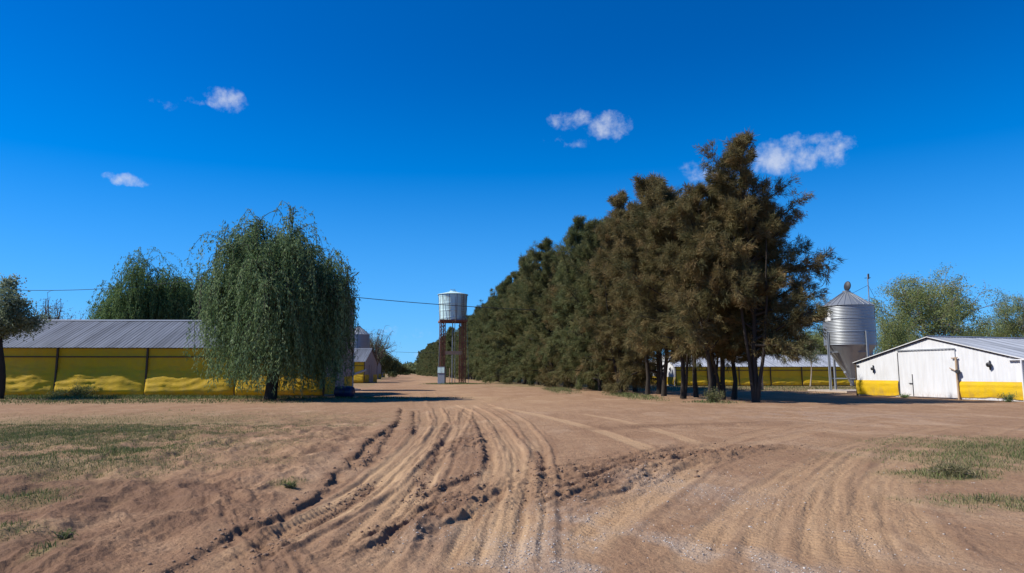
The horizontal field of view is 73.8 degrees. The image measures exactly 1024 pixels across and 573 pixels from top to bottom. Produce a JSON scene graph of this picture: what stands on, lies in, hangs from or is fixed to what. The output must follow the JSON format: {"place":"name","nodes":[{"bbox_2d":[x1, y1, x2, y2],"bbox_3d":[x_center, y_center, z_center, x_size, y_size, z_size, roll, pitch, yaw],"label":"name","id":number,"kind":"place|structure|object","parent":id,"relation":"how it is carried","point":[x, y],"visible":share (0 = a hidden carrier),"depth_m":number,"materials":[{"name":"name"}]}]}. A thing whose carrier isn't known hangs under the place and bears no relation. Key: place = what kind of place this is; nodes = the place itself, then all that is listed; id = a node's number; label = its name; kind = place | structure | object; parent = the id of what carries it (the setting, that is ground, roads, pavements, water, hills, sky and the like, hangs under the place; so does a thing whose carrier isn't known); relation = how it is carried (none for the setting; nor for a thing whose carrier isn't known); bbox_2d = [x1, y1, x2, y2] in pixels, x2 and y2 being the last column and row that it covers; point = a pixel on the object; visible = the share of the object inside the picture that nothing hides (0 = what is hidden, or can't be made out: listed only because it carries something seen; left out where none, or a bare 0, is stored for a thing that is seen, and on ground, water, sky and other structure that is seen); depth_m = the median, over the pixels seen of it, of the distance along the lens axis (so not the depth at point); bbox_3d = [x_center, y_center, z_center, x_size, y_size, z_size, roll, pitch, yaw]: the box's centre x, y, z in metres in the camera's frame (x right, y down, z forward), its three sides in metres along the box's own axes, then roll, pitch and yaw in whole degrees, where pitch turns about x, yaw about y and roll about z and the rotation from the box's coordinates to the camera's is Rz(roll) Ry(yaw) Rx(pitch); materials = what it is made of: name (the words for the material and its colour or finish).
{"place":"outdoors","nodes":[
{"label":"outdoors","id":0,"kind":"place"},
{"bbox_2d":[0,373,1023,572],"bbox_3d":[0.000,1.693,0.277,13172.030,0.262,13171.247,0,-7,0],"label":"ground","id":1,"kind":"structure","parent":0,"point":[120,522],"depth_m":9.79,"materials":[{"name":"soil"}]},
{"bbox_2d":[0,273,56,398],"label":"leafy tree","id":2,"kind":"object","parent":1,"relation":"on","point":[14,319],"visible":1,"depth_m":43.16,"materials":[{"name":"green plant"}]},
{"bbox_2d":[47,387,66,396],"bbox_3d":[-30.582,7.144,45.920,1.364,0.840,1.415,0,-7,0],"label":"shrub","id":3,"kind":"object","parent":1,"relation":"on","point":[57,393],"visible":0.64,"depth_m":45.79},
{"bbox_2d":[33,291,89,318],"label":"bare tree","id":4,"kind":"object","parent":1,"relation":"on","point":[48,312],"visible":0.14,"depth_m":82.19,"materials":[{"name":"grey plant"}]},
{"bbox_2d":[53,526,78,539],"bbox_3d":[-4.354,2.426,6.639,0.227,0.179,0.221,0,-7,0],"label":"grass tuft","id":5,"kind":"object","parent":1,"relation":"on","point":[67,536],"visible":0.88,"depth_m":6.63,"materials":[{"name":"plant"}]},
{"bbox_2d":[61,378,98,396],"bbox_3d":[-28.947,6.827,45.643,2.073,1.387,1.997,-5,-9,34],"label":"shrub","id":6,"kind":"object","parent":1,"relation":"on","point":[80,391],"visible":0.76,"depth_m":45.51,"materials":[{"name":"plant"}]},
{"bbox_2d":[85,247,199,319],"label":"weeping tree","id":7,"kind":"object","parent":1,"relation":"on","point":[140,302],"visible":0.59,"depth_m":72.85,"materials":[{"name":"green plant"}]},
{"bbox_2d":[3,319,353,396],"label":"poultry shed","id":8,"kind":"structure","parent":1,"relation":"on","point":[125,357],"depth_m":47.06,"materials":[{"name":"fabric"}]},
{"bbox_2d":[335,356,344,386],"bbox_3d":[-13.237,6.789,52.467,0.080,2.820,3.200,0,-7,-2],"label":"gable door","id":9,"kind":"structure","parent":8,"relation":"in","point":[338,383],"depth_m":52.93,"materials":[{"name":"metal"}]},
{"bbox_2d":[158,262,212,319],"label":"weeping tree","id":10,"kind":"object","parent":1,"relation":"on","point":[196,284],"visible":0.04,"depth_m":78.21,"materials":[{"name":"green plant"}]},
{"bbox_2d":[198,276,204,319],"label":"utility pole","id":11,"kind":"object","parent":1,"relation":"on","point":[199,298],"visible":0.18,"depth_m":73.29,"materials":[{"name":"brown"}]},
{"bbox_2d":[23,279,197,290],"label":"power line","id":12,"kind":"object","parent":11,"relation":"attached to","point":[103,288],"visible":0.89,"depth_m":70.72,"materials":[{"name":"black metal"}]},
{"bbox_2d":[222,281,542,310],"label":"power line","id":13,"kind":"object","parent":11,"relation":"attached to","point":[443,304],"visible":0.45,"depth_m":79.53,"materials":[{"name":"black metal"}]},
{"bbox_2d":[183,201,361,398],"bbox_3d":[-14.856,0.864,43.232,10.349,12.518,11.115,0,-7,0],"label":"weeping willow","id":14,"kind":"object","parent":1,"relation":"on","point":[280,299],"visible":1,"depth_m":41.01,"materials":[{"name":"green plant"}]},
{"bbox_2d":[281,479,297,488],"bbox_3d":[-3.128,2.799,9.623,0.258,0.194,0.288,3,-8,-24],"label":"grass tuft","id":15,"kind":"object","parent":1,"relation":"on","point":[290,485],"visible":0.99,"depth_m":9.60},
{"bbox_2d":[334,386,354,396],"bbox_3d":[-11.309,7.101,46.073,1.250,0.788,0.787,-2,-8,18],"label":"barrel","id":16,"kind":"object","parent":1,"relation":"on","point":[344,391],"visible":0.87,"depth_m":45.79,"materials":[{"name":"blue plastic"}]},
{"bbox_2d":[348,301,366,390],"bbox_3d":[-16.818,4.831,64.262,5.666,10.158,5.665,3,-8,-20],"label":"feed silo","id":17,"kind":"object","parent":1,"relation":"on","point":[359,372],"visible":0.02,"depth_m":64.33,"materials":[{"name":"metal"}]},
{"bbox_2d":[352,326,369,347],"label":"feed silo","id":18,"kind":"object","parent":1,"relation":"on","point":[363,339],"visible":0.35,"depth_m":126.24,"materials":[{"name":"metal"}]},
{"bbox_2d":[353,348,377,382],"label":"poultry shed","id":19,"kind":"structure","parent":1,"relation":"on","point":[366,359],"depth_m":110.52,"materials":[{"name":"metal"}]},
{"bbox_2d":[369,365,372,381],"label":"gable door","id":20,"kind":"structure","parent":19,"relation":"in","point":[370,366],"depth_m":112.30,"materials":[{"name":"metal"}]},
{"bbox_2d":[377,361,381,378],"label":"poultry shed","id":21,"kind":"structure","parent":1,"relation":"on","point":[379,371],"depth_m":180.32,"materials":[{"name":"metal"}]},
{"bbox_2d":[369,325,401,366],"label":"bare tree","id":22,"kind":"object","parent":1,"relation":"on","point":[376,346],"visible":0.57,"depth_m":148.94,"materials":[{"name":"grey plant"}]},
{"bbox_2d":[379,344,393,375],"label":"distant tree","id":23,"kind":"object","parent":1,"relation":"on","point":[386,361],"visible":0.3,"depth_m":197.62,"materials":[{"name":"green plant"}]},
{"bbox_2d":[383,355,403,377],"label":"distant tree","id":24,"kind":"object","parent":1,"relation":"on","point":[393,369],"visible":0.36,"depth_m":232.16,"materials":[{"name":"green plant"}]},
{"bbox_2d":[387,364,408,375],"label":"distant tree","id":25,"kind":"object","parent":1,"relation":"on","point":[404,368],"visible":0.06,"depth_m":296.99,"materials":[{"name":"green plant"}]},
{"bbox_2d":[386,361,417,373],"bbox_3d":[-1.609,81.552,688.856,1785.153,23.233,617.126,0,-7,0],"label":"treeline","id":26,"kind":"object","parent":1,"relation":"on","point":[411,364],"visible":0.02,"depth_m":855.01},
{"bbox_2d":[399,366,415,374],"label":"distant tree","id":27,"kind":"object","parent":1,"relation":"on","point":[408,371],"visible":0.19,"depth_m":474.35,"materials":[{"name":"green plant"}]},
{"bbox_2d":[424,345,431,374],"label":"casuarina","id":28,"kind":"object","parent":1,"relation":"on","point":[427,351],"visible":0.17,"depth_m":347.71,"materials":[{"name":"green plant"}]},
{"bbox_2d":[423,345,432,369],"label":"casuarina","id":29,"kind":"object","parent":1,"relation":"on","point":[428,358],"visible":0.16,"depth_m":336.24,"materials":[{"name":"green plant"}]},
{"bbox_2d":[426,342,434,375],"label":"casuarina","id":30,"kind":"object","parent":1,"relation":"on","point":[431,360],"visible":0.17,"depth_m":305.53,"materials":[{"name":"green plant"}]},
{"bbox_2d":[428,339,438,375],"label":"casuarina","id":31,"kind":"object","parent":1,"relation":"on","point":[429,363],"visible":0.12,"depth_m":299.43,"materials":[{"name":"green plant"}]},
{"bbox_2d":[430,341,438,376],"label":"casuarina","id":32,"kind":"object","parent":1,"relation":"on","point":[432,363],"visible":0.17,"depth_m":287.24,"materials":[{"name":"green plant"}]},
{"bbox_2d":[433,352,441,374],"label":"casuarina","id":33,"kind":"object","parent":1,"relation":"on","point":[434,364],"visible":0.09,"depth_m":255.05,"materials":[{"name":"green plant"}]},
{"bbox_2d":[433,335,442,375],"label":"casuarina","id":34,"kind":"object","parent":1,"relation":"on","point":[437,343],"visible":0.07,"depth_m":265.67,"materials":[{"name":"green plant"}]},
{"bbox_2d":[437,367,445,383],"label":"pump cabinet","id":35,"kind":"object","parent":1,"relation":"on","point":[441,371],"visible":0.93,"depth_m":99.80,"materials":[{"name":"metal"}]},
{"bbox_2d":[441,328,457,377],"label":"casuarina","id":36,"kind":"object","parent":1,"relation":"on","point":[447,373],"visible":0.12,"depth_m":221.80,"materials":[{"name":"green plant"}]},
{"bbox_2d":[444,327,456,377],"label":"casuarina","id":37,"kind":"object","parent":1,"relation":"on","point":[449,343],"visible":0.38,"depth_m":216.08,"materials":[{"name":"green plant"}]},
{"bbox_2d":[446,332,458,376],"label":"casuarina","id":38,"kind":"object","parent":1,"relation":"on","point":[454,349],"visible":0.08,"depth_m":205.10,"materials":[{"name":"green plant"}]},
{"bbox_2d":[438,289,468,382],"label":"water tower","id":39,"kind":"structure","parent":1,"relation":"on","point":[451,314],"depth_m":103.47,"materials":[{"name":"metal"}]},
{"bbox_2d":[451,333,462,378],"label":"casuarina","id":40,"kind":"object","parent":1,"relation":"on","point":[455,356],"visible":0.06,"depth_m":184.59,"materials":[{"name":"green plant"}]},
{"bbox_2d":[455,315,469,377],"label":"casuarina","id":41,"kind":"object","parent":1,"relation":"on","point":[467,316],"visible":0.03,"depth_m":176.20,"materials":[{"name":"green plant"}]},
{"bbox_2d":[453,322,472,378],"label":"casuarina","id":42,"kind":"object","parent":1,"relation":"on","point":[460,358],"visible":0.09,"depth_m":171.86,"materials":[{"name":"green plant"}]},
{"bbox_2d":[456,316,472,378],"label":"casuarina","id":43,"kind":"object","parent":1,"relation":"on","point":[457,368],"visible":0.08,"depth_m":168.42,"materials":[{"name":"green plant"}]},
{"bbox_2d":[455,313,474,379],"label":"casuarina","id":44,"kind":"object","parent":1,"relation":"on","point":[469,328],"visible":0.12,"depth_m":166.16,"materials":[{"name":"green plant"}]},
{"bbox_2d":[458,334,477,376],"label":"casuarina","id":45,"kind":"object","parent":1,"relation":"on","point":[469,350],"visible":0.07,"depth_m":159.03,"materials":[{"name":"green plant"}]},
{"bbox_2d":[464,305,482,378],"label":"casuarina","id":46,"kind":"object","parent":1,"relation":"on","point":[474,336],"visible":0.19,"depth_m":149.49,"materials":[{"name":"green plant"}]},
{"bbox_2d":[464,305,484,376],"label":"casuarina","id":47,"kind":"object","parent":1,"relation":"on","point":[468,360],"visible":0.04,"depth_m":152.23,"materials":[{"name":"green plant"}]},
{"bbox_2d":[469,304,485,380],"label":"casuarina","id":48,"kind":"object","parent":1,"relation":"on","point":[479,376],"visible":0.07,"depth_m":141.36,"materials":[{"name":"green plant"}]},
{"bbox_2d":[142,424,813,572],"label":"soil clods","id":49,"kind":"object","parent":1,"relation":"on","point":[545,492],"visible":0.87,"depth_m":10.16,"materials":[{"name":"soil"}]},
{"bbox_2d":[474,331,486,374],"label":"casuarina","id":50,"kind":"object","parent":1,"relation":"on","point":[481,372],"visible":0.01,"depth_m":139.37,"materials":[{"name":"green plant"}]},
{"bbox_2d":[471,296,495,380],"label":"casuarina","id":51,"kind":"object","parent":1,"relation":"on","point":[479,317],"visible":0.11,"depth_m":135.07,"materials":[{"name":"green plant"}]},
{"bbox_2d":[473,297,502,376],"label":"casuarina","id":52,"kind":"object","parent":1,"relation":"on","point":[487,341],"visible":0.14,"depth_m":129.29,"materials":[{"name":"green plant"}]},
{"bbox_2d":[475,283,513,381],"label":"casuarina","id":53,"kind":"object","parent":1,"relation":"on","point":[498,297],"visible":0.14,"depth_m":118.60,"materials":[{"name":"green plant"}]},
{"bbox_2d":[481,270,520,382],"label":"casuarina","id":54,"kind":"object","parent":1,"relation":"on","point":[490,336],"visible":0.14,"depth_m":109.09,"materials":[{"name":"green plant"}]},
{"bbox_2d":[483,275,522,381],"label":"casuarina","id":55,"kind":"object","parent":1,"relation":"on","point":[508,281],"visible":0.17,"depth_m":116.11,"materials":[{"name":"green plant"}]},
{"bbox_2d":[486,255,533,383],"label":"casuarina","id":56,"kind":"object","parent":1,"relation":"on","point":[507,339],"visible":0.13,"depth_m":101.31,"materials":[{"name":"green plant"}]},
{"bbox_2d":[0,382,1023,555],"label":"grass","id":57,"kind":"structure","parent":1,"relation":"on","point":[91,451],"depth_m":16.93,"materials":[{"name":"plant"}]},
{"bbox_2d":[501,277,529,380],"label":"casuarina","id":58,"kind":"object","parent":1,"relation":"on","point":[511,349],"depth_m":105.88,"materials":[{"name":"green plant"}]},
{"bbox_2d":[488,267,559,383],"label":"casuarina","id":59,"kind":"object","parent":1,"relation":"on","point":[512,324],"visible":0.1,"depth_m":99.37,"materials":[{"name":"green plant"}]},
{"bbox_2d":[500,251,556,384],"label":"casuarina","id":60,"kind":"object","parent":1,"relation":"on","point":[520,320],"visible":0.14,"depth_m":95.88,"materials":[{"name":"green plant"}]},
{"bbox_2d":[508,249,562,385],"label":"casuarina","id":61,"kind":"object","parent":1,"relation":"on","point":[542,279],"visible":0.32,"depth_m":83.18,"materials":[{"name":"green plant"}]},
{"bbox_2d":[511,236,564,385],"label":"casuarina","id":62,"kind":"object","parent":1,"relation":"on","point":[528,271],"visible":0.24,"depth_m":86.54,"materials":[{"name":"green plant"}]},
{"bbox_2d":[526,319,550,385],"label":"casuarina","id":63,"kind":"object","parent":1,"relation":"on","point":[536,356],"visible":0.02,"depth_m":89.12,"materials":[{"name":"green plant"}]},
{"bbox_2d":[522,296,562,384],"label":"casuarina","id":64,"kind":"object","parent":1,"relation":"on","point":[534,354],"visible":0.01,"depth_m":93.40,"materials":[{"name":"green plant"}]},
{"bbox_2d":[534,252,569,387],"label":"casuarina","id":65,"kind":"object","parent":1,"relation":"on","point":[548,381],"visible":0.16,"depth_m":78.70,"materials":[{"name":"green plant"}]},
{"bbox_2d":[538,214,605,389],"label":"casuarina","id":66,"kind":"object","parent":1,"relation":"on","point":[575,229],"visible":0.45,"depth_m":69.18,"materials":[{"name":"green plant"}]},
{"bbox_2d":[539,250,605,380],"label":"casuarina","id":67,"kind":"object","parent":1,"relation":"on","point":[563,322],"visible":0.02,"depth_m":76.39,"materials":[{"name":"green plant"}]},
{"bbox_2d":[547,230,605,388],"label":"casuarina","id":68,"kind":"object","parent":1,"relation":"on","point":[553,338],"visible":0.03,"depth_m":70.70,"materials":[{"name":"green plant"}]},
{"bbox_2d":[554,231,602,388],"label":"casuarina","id":69,"kind":"object","parent":1,"relation":"on","point":[567,382],"depth_m":71.66,"materials":[{"name":"green plant"}]},
{"bbox_2d":[557,234,612,385],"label":"casuarina","id":70,"kind":"object","parent":1,"relation":"on","point":[578,286],"visible":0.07,"depth_m":66.75,"materials":[{"name":"green plant"}]},
{"bbox_2d":[546,218,625,390],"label":"casuarina","id":71,"kind":"object","parent":1,"relation":"on","point":[580,304],"visible":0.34,"depth_m":63.63,"materials":[{"name":"green plant"}]},
{"bbox_2d":[564,216,609,380],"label":"casuarina","id":72,"kind":"object","parent":1,"relation":"on","point":[591,252],"visible":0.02,"depth_m":66.11,"materials":[{"name":"green plant"}]},
{"bbox_2d":[581,187,649,391],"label":"casuarina","id":73,"kind":"object","parent":1,"relation":"on","point":[618,201],"visible":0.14,"depth_m":58.43,"materials":[{"name":"green plant"}]},
{"bbox_2d":[575,207,656,392],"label":"casuarina","id":74,"kind":"object","parent":1,"relation":"on","point":[608,243],"visible":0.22,"depth_m":56.12,"materials":[{"name":"green plant"}]},
{"bbox_2d":[582,270,668,391],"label":"casuarina","id":75,"kind":"object","parent":1,"relation":"on","point":[600,369],"visible":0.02,"depth_m":59.86,"materials":[{"name":"green plant"}]},
{"bbox_2d":[597,199,670,394],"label":"casuarina","id":76,"kind":"object","parent":1,"relation":"on","point":[620,308],"visible":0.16,"depth_m":51.53,"materials":[{"name":"green plant"}]},
{"bbox_2d":[599,171,684,395],"bbox_3d":[10.597,-0.347,49.557,8.693,16.460,8.149,7,-10,-44],"label":"casuarina","id":77,"kind":"object","parent":1,"relation":"on","point":[651,191],"visible":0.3,"depth_m":48.86,"materials":[{"name":"green plant"}]},
{"bbox_2d":[601,185,691,393],"bbox_3d":[11.764,-0.084,54.211,7.586,17.920,8.003,4,-8,-29],"label":"casuarina","id":78,"kind":"object","parent":1,"relation":"on","point":[639,368],"visible":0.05,"depth_m":53.29,"materials":[{"name":"green plant"}]},
{"bbox_2d":[611,198,744,398],"bbox_3d":[11.047,0.611,44.886,7.824,13.364,8.238,6,-10,-41],"label":"casuarina","id":79,"kind":"object","parent":1,"relation":"on","point":[656,233],"visible":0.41,"depth_m":44.80,"materials":[{"name":"green plant"}]},
{"bbox_2d":[640,224,719,396],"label":"casuarina","id":80,"kind":"object","parent":1,"relation":"on","point":[695,384],"visible":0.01,"depth_m":46.51,"materials":[{"name":"brown plant"}]},
{"bbox_2d":[653,180,762,400],"bbox_3d":[11.799,0.061,40.718,6.809,13.430,7.946,-1,-7,9],"label":"casuarina","id":81,"kind":"object","parent":1,"relation":"on","point":[693,306],"visible":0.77,"depth_m":39.81,"materials":[{"name":"green plant"}]},
{"bbox_2d":[700,387,724,401],"bbox_3d":[11.113,5.981,38.029,1.439,1.075,1.706,-4,-8,32],"label":"shrub","id":82,"kind":"object","parent":1,"relation":"on","point":[711,396],"visible":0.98,"depth_m":38.02,"materials":[{"name":"plant"}]},
{"bbox_2d":[656,180,785,399],"bbox_3d":[12.907,0.019,42.768,7.797,14.025,7.309,-6,-9,39],"label":"casuarina","id":83,"kind":"object","parent":1,"relation":"on","point":[721,381],"visible":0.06,"depth_m":42.03,"materials":[{"name":"brown plant"}]},
{"bbox_2d":[661,239,781,394],"bbox_3d":[13.394,0.986,46.254,7.991,12.963,7.590,1,-7,-9],"label":"casuarina","id":84,"kind":"object","parent":1,"relation":"on","point":[713,373],"visible":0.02,"depth_m":45.49,"materials":[{"name":"brown plant"}]},
{"bbox_2d":[675,260,788,398],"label":"casuarina","id":85,"kind":"object","parent":1,"relation":"on","point":[734,386],"depth_m":43.11,"materials":[{"name":"brown plant"}]},
{"bbox_2d":[650,354,855,385],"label":"poultry shed","id":86,"kind":"structure","parent":1,"relation":"on","point":[775,372],"depth_m":85.44,"materials":[{"name":"metal"}]},
{"bbox_2d":[698,200,818,365],"bbox_3d":[14.575,0.540,41.665,7.433,12.696,7.826,-2,-8,18],"label":"casuarina","id":87,"kind":"object","parent":1,"relation":"on","point":[770,314],"visible":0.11,"depth_m":39.36,"materials":[{"name":"green plant"}]},
{"bbox_2d":[691,128,846,402],"bbox_3d":[14.587,-1.457,39.239,8.780,16.061,7.802,0,-7,0],"label":"casuarina","id":88,"kind":"object","parent":1,"relation":"on","point":[732,191],"visible":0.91,"depth_m":38.64,"materials":[{"name":"green plant"}]},
{"bbox_2d":[769,327,820,354],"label":"pale tree","id":89,"kind":"object","parent":1,"relation":"on","point":[810,336],"visible":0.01,"depth_m":115.80,"materials":[{"name":"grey plant"}]},
{"bbox_2d":[801,333,824,385],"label":"sapling","id":90,"kind":"object","parent":1,"relation":"on","point":[814,356],"visible":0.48,"depth_m":77.32,"materials":[{"name":"green plant"}]},
{"bbox_2d":[805,323,826,354],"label":"gum tree","id":91,"kind":"object","parent":1,"relation":"on","point":[821,342],"visible":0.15,"depth_m":110.97,"materials":[{"name":"green plant"}]},
{"bbox_2d":[808,281,877,392],"bbox_3d":[29.676,4.425,60.144,5.665,9.896,5.666,2,-7,-12],"label":"feed silo","id":92,"kind":"object","parent":1,"relation":"on","point":[851,335],"visible":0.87,"depth_m":59.01,"materials":[{"name":"metal"}]},
{"bbox_2d":[853,274,899,343],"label":"antenna mast","id":93,"kind":"object","parent":1,"relation":"on","point":[874,297],"visible":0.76,"depth_m":76.50,"materials":[{"name":"metal"}]},
{"bbox_2d":[873,306,920,354],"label":"gum tree","id":94,"kind":"object","parent":1,"relation":"on","point":[888,340],"visible":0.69,"depth_m":89.13,"materials":[{"name":"green plant"}]},
{"bbox_2d":[899,394,910,397],"bbox_3d":[25.998,7.225,45.245,0.802,0.440,0.761,0,-7,0],"label":"shrub","id":95,"kind":"object","parent":1,"relation":"on","point":[903,396],"visible":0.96,"depth_m":45.16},
{"bbox_2d":[852,336,1023,401],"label":"poultry shed","id":96,"kind":"structure","parent":1,"relation":"on","point":[967,367],"depth_m":43.68,"materials":[{"name":"metal"}]},
{"bbox_2d":[897,349,957,397],"bbox_3d":[27.086,5.686,44.652,0.120,3.030,4.270,2,-8,-18],"label":"sliding door","id":97,"kind":"structure","parent":96,"relation":"in","point":[920,373],"depth_m":44.51,"materials":[{"name":"metal"}]},
{"bbox_2d":[864,262,1022,341],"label":"gum tree","id":98,"kind":"object","parent":1,"relation":"on","point":[948,311],"visible":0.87,"depth_m":94.03,"materials":[{"name":"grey plant"}]},
{"bbox_2d":[920,457,981,477],"bbox_3d":[7.109,2.957,11.083,0.696,0.452,0.965,6,-9,-40],"label":"grass tuft","id":99,"kind":"object","parent":1,"relation":"on","point":[962,470],"visible":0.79,"depth_m":10.94,"materials":[{"name":"plant"}]},
{"bbox_2d":[950,317,1013,336],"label":"gum tree","id":100,"kind":"object","parent":1,"relation":"on","point":[988,334],"visible":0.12,"depth_m":109.00,"materials":[{"name":"green plant"}]},
{"bbox_2d":[981,288,1023,337],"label":"gum tree","id":101,"kind":"object","parent":1,"relation":"on","point":[1013,328],"visible":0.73,"depth_m":103.90,"materials":[{"name":"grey plant"}]},
{"bbox_2d":[997,392,1018,401],"bbox_3d":[28.130,6.277,38.774,0.999,0.707,0.965,0,-7,0],"label":"shrub","id":102,"kind":"object","parent":1,"relation":"on","point":[1008,398],"visible":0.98,"depth_m":38.65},
{"bbox_2d":[0,0,1023,363],"label":"sky","id":103,"kind":"structure","parent":0,"point":[431,144],"materials":[{"name":"blue"}]},
{"bbox_2d":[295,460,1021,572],"bbox_3d":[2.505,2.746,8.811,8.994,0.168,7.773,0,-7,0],"label":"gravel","id":104,"kind":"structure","parent":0,"point":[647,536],"depth_m":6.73,"materials":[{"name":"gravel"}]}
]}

